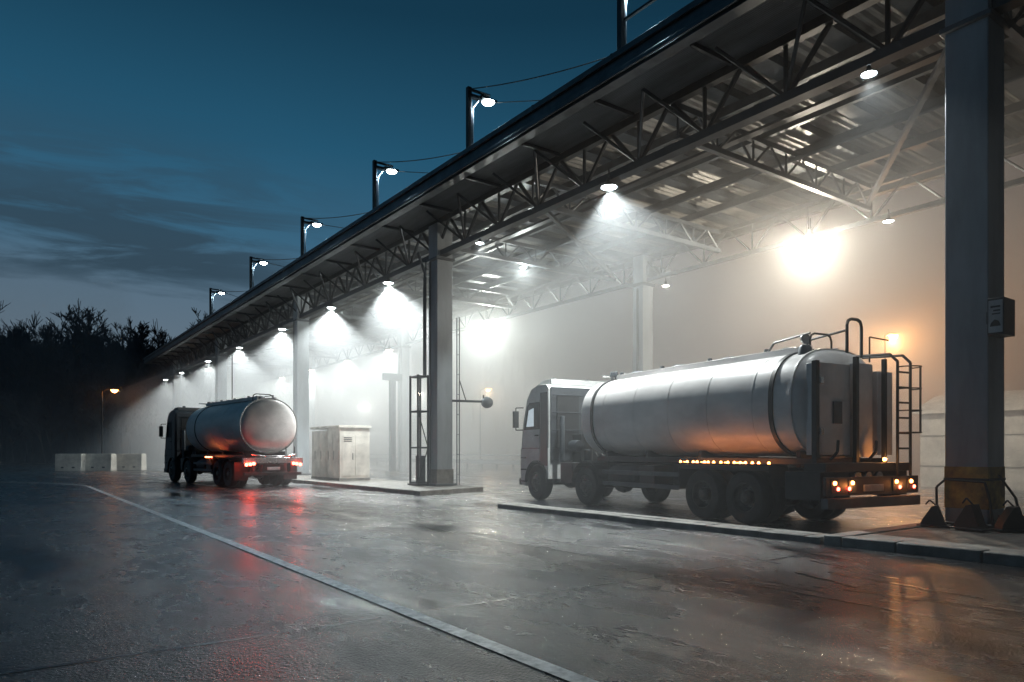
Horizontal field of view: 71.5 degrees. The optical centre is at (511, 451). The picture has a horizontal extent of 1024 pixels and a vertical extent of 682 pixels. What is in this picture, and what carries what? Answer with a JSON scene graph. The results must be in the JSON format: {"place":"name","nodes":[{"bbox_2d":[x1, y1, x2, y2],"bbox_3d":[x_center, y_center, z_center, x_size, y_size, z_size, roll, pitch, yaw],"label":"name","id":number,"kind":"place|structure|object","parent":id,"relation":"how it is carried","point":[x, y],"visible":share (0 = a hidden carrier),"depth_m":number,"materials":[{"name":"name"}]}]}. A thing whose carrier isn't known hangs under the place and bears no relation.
{"place":"outdoors","nodes":[
{"label":"outdoors","id":0,"kind":"place"},
{"bbox_2d":[0,328,549,462],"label":"hill","id":1,"kind":"structure","parent":0,"point":[513,377],"depth_m":97.25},
{"bbox_2d":[0,453,1023,681],"bbox_3d":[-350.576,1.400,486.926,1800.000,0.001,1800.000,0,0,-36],"label":"ground","id":2,"kind":"structure","parent":0,"point":[72,593],"depth_m":7.17,"materials":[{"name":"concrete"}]},
{"bbox_2d":[55,454,85,470],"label":"concrete barrier","id":3,"kind":"object","parent":2,"relation":"on","point":[69,462],"visible":1,"depth_m":51.60,"materials":[{"name":"white paint"}]},
{"bbox_2d":[85,454,116,470],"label":"concrete barrier","id":4,"kind":"object","parent":2,"relation":"on","point":[100,462],"visible":1,"depth_m":52.11,"materials":[{"name":"white paint"}]},
{"bbox_2d":[101,388,117,453],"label":"street lamp","id":5,"kind":"object","parent":2,"relation":"on","point":[113,390],"visible":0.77,"depth_m":59.19,"materials":[{"name":"metal"}]},
{"bbox_2d":[117,454,146,469],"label":"concrete barrier","id":6,"kind":"object","parent":2,"relation":"on","point":[131,461],"visible":0.92,"depth_m":53.60,"materials":[{"name":"white paint"}]},
{"bbox_2d":[0,298,397,462],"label":"bare tree line","id":7,"kind":"object","parent":2,"relation":"on","point":[23,356],"visible":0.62,"depth_m":96.58,"materials":[{"name":"black plant"}]},
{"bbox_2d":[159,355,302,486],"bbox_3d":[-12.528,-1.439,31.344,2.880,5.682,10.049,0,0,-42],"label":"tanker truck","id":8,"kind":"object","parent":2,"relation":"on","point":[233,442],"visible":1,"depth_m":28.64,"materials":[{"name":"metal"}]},
{"bbox_2d":[22,482,597,681],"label":"lane line","id":9,"kind":"object","parent":2,"relation":"on","point":[555,670],"visible":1,"depth_m":6.04,"materials":[{"name":"paint"}]},
{"bbox_2d":[208,473,482,495],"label":"kerbed island","id":10,"kind":"structure","parent":2,"relation":"on","point":[391,486],"depth_m":25.93,"materials":[{"name":"concrete"}]},
{"bbox_2d":[310,425,370,480],"bbox_3d":[-7.923,0.075,32.741,1.520,2.470,3.520,0,0,-36],"label":"pump cabinet","id":11,"kind":"object","parent":10,"relation":"on","point":[340,452],"visible":0.96,"depth_m":31.52,"materials":[{"name":"white metal"}]},
{"bbox_2d":[407,252,428,485],"bbox_3d":[-3.473,-3.063,26.628,0.580,8.626,0.782,0,0,-36],"label":"service ladder","id":12,"kind":"object","parent":10,"relation":"on","point":[420,471],"visible":1,"depth_m":26.49,"materials":[{"name":"metal"}]},
{"bbox_2d":[382,373,401,475],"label":"column","id":13,"kind":"structure","parent":2,"relation":"on","point":[392,379],"depth_m":41.86,"materials":[{"name":"metal"}]},
{"bbox_2d":[412,392,421,463],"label":"street lamp","id":14,"kind":"object","parent":2,"relation":"on","point":[412,439],"visible":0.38,"depth_m":80.61,"materials":[{"name":"metal"}]},
{"bbox_2d":[478,387,491,466],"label":"street lamp","id":15,"kind":"object","parent":2,"relation":"on","point":[487,389],"visible":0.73,"depth_m":63.83,"materials":[{"name":"metal"}]},
{"bbox_2d":[1,472,1023,673],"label":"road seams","id":16,"kind":"object","parent":2,"relation":"on","point":[588,586],"visible":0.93,"depth_m":7.20,"materials":[{"name":"black asphalt"}]},
{"bbox_2d":[285,453,768,471],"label":"guard rail","id":17,"kind":"object","parent":2,"relation":"on","point":[496,462],"visible":0.18,"depth_m":52.92,"materials":[{"name":"metal"}]},
{"bbox_2d":[143,0,1023,527],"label":"filling station canopy","id":18,"kind":"object","parent":2,"relation":"on","point":[701,124],"visible":0.95,"depth_m":20.43,"materials":[{"name":"metal"}]},
{"bbox_2d":[209,288,225,314],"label":"roof lamp","id":19,"kind":"object","parent":18,"relation":"on","point":[221,292],"visible":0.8,"depth_m":48.87,"materials":[{"name":"metal"}]},
{"bbox_2d":[249,256,268,288],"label":"roof lamp","id":20,"kind":"object","parent":18,"relation":"on","point":[251,269],"visible":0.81,"depth_m":41.02,"materials":[{"name":"metal"}]},
{"bbox_2d":[300,216,322,255],"bbox_3d":[-9.669,-10.125,34.318,1.050,2.250,0.390,0,0,-36],"label":"roof lamp","id":21,"kind":"object","parent":18,"relation":"on","point":[311,222],"visible":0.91,"depth_m":34.06,"materials":[{"name":"metal"}]},
{"bbox_2d":[372,160,398,208],"bbox_3d":[-4.936,-10.125,27.744,1.050,2.250,0.390,0,0,-36],"label":"roof lamp","id":22,"kind":"object","parent":18,"relation":"on","point":[375,186],"visible":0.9,"depth_m":27.48,"materials":[{"name":"metal"}]},
{"bbox_2d":[452,317,492,484],"bbox_3d":[-1.512,-1.900,26.931,1.597,6.300,0.437,0,0,-15],"label":"loading arm","id":23,"kind":"object","parent":18,"relation":"attached to","point":[486,402],"visible":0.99,"depth_m":26.84},
{"bbox_2d":[466,86,496,147],"bbox_3d":[-0.963,-10.125,22.226,1.050,2.250,0.390,0,0,-36],"label":"roof lamp","id":24,"kind":"object","parent":18,"relation":"on","point":[484,99],"visible":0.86,"depth_m":21.94,"materials":[{"name":"metal"}]},
{"bbox_2d":[617,0,626,49],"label":"roof lamp","id":25,"kind":"object","parent":18,"relation":"on","point":[621,24],"visible":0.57,"depth_m":16.53,"materials":[{"name":"metal"}]},
{"bbox_2d":[935,478,993,526],"bbox_3d":[7.506,0.852,11.781,0.130,0.798,0.884,0,0,-36],"label":"air hose","id":26,"kind":"object","parent":18,"relation":"attached to","point":[972,481],"visible":0.87,"depth_m":11.68,"materials":[{"name":"black plastic"}]},
{"bbox_2d":[986,296,1014,337],"bbox_3d":[7.948,-2.180,11.588,0.459,0.600,0.280,0,0,-36],"label":"column sign","id":27,"kind":"object","parent":18,"relation":"attached to","point":[1000,317],"visible":1,"depth_m":11.45,"materials":[{"name":"metal"}]},
{"bbox_2d":[498,503,825,543],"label":"kerbed island","id":28,"kind":"structure","parent":2,"relation":"on","point":[780,534],"depth_m":13.08,"materials":[{"name":"concrete"}]},
{"bbox_2d":[513,317,921,523],"bbox_3d":[3.919,-0.572,17.300,2.880,3.948,11.122,0,0,-28],"label":"tanker truck","id":29,"kind":"object","parent":2,"relation":"on","point":[815,425],"visible":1,"depth_m":14.18,"materials":[{"name":"metal"}]},
{"bbox_2d":[884,332,898,358],"bbox_3d":[21.190,-2.650,39.901,1.340,8.100,0.546,0,0,-36],"label":"street lamp","id":30,"kind":"object","parent":2,"relation":"on","point":[892,335],"visible":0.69,"depth_m":39.89,"materials":[{"name":"metal"}]},
{"bbox_2d":[824,523,1023,566],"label":"kerbed island","id":31,"kind":"structure","parent":2,"relation":"on","point":[998,548],"depth_m":10.05,"materials":[{"name":"concrete"}]},
{"bbox_2d":[916,500,950,527],"bbox_3d":[7.080,1.027,11.936,0.480,0.446,0.240,0,0,37],"label":"wheel chock","id":32,"kind":"object","parent":31,"relation":"on","point":[933,517],"visible":0.94,"depth_m":11.86,"materials":[{"name":"black plastic"}]},
{"bbox_2d":[949,498,993,531],"bbox_3d":[7.349,0.994,11.391,0.276,0.512,0.552,0,0,-24],"label":"wheel chock","id":33,"kind":"object","parent":31,"relation":"on","point":[970,517],"visible":1,"depth_m":11.31,"materials":[{"name":"black plastic"}]},
{"bbox_2d":[990,500,1023,531],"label":"wheel chock","id":34,"kind":"object","parent":31,"relation":"on","point":[1011,518],"visible":0.96,"depth_m":11.12,"materials":[{"name":"black plastic"}]},
{"bbox_2d":[996,475,1023,521],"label":"coiled hose","id":35,"kind":"object","parent":31,"relation":"on","point":[1010,490],"visible":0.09,"depth_m":11.71,"materials":[{"name":"black plastic"}]},
{"bbox_2d":[912,390,1023,489],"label":"storage tank","id":36,"kind":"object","parent":2,"relation":"on","point":[932,449],"depth_m":27.86,"materials":[{"name":"white metal"}]},
{"bbox_2d":[0,0,1023,452],"label":"sky","id":37,"kind":"structure","parent":0,"point":[150,149],"materials":[{"name":"blue"}]}
]}

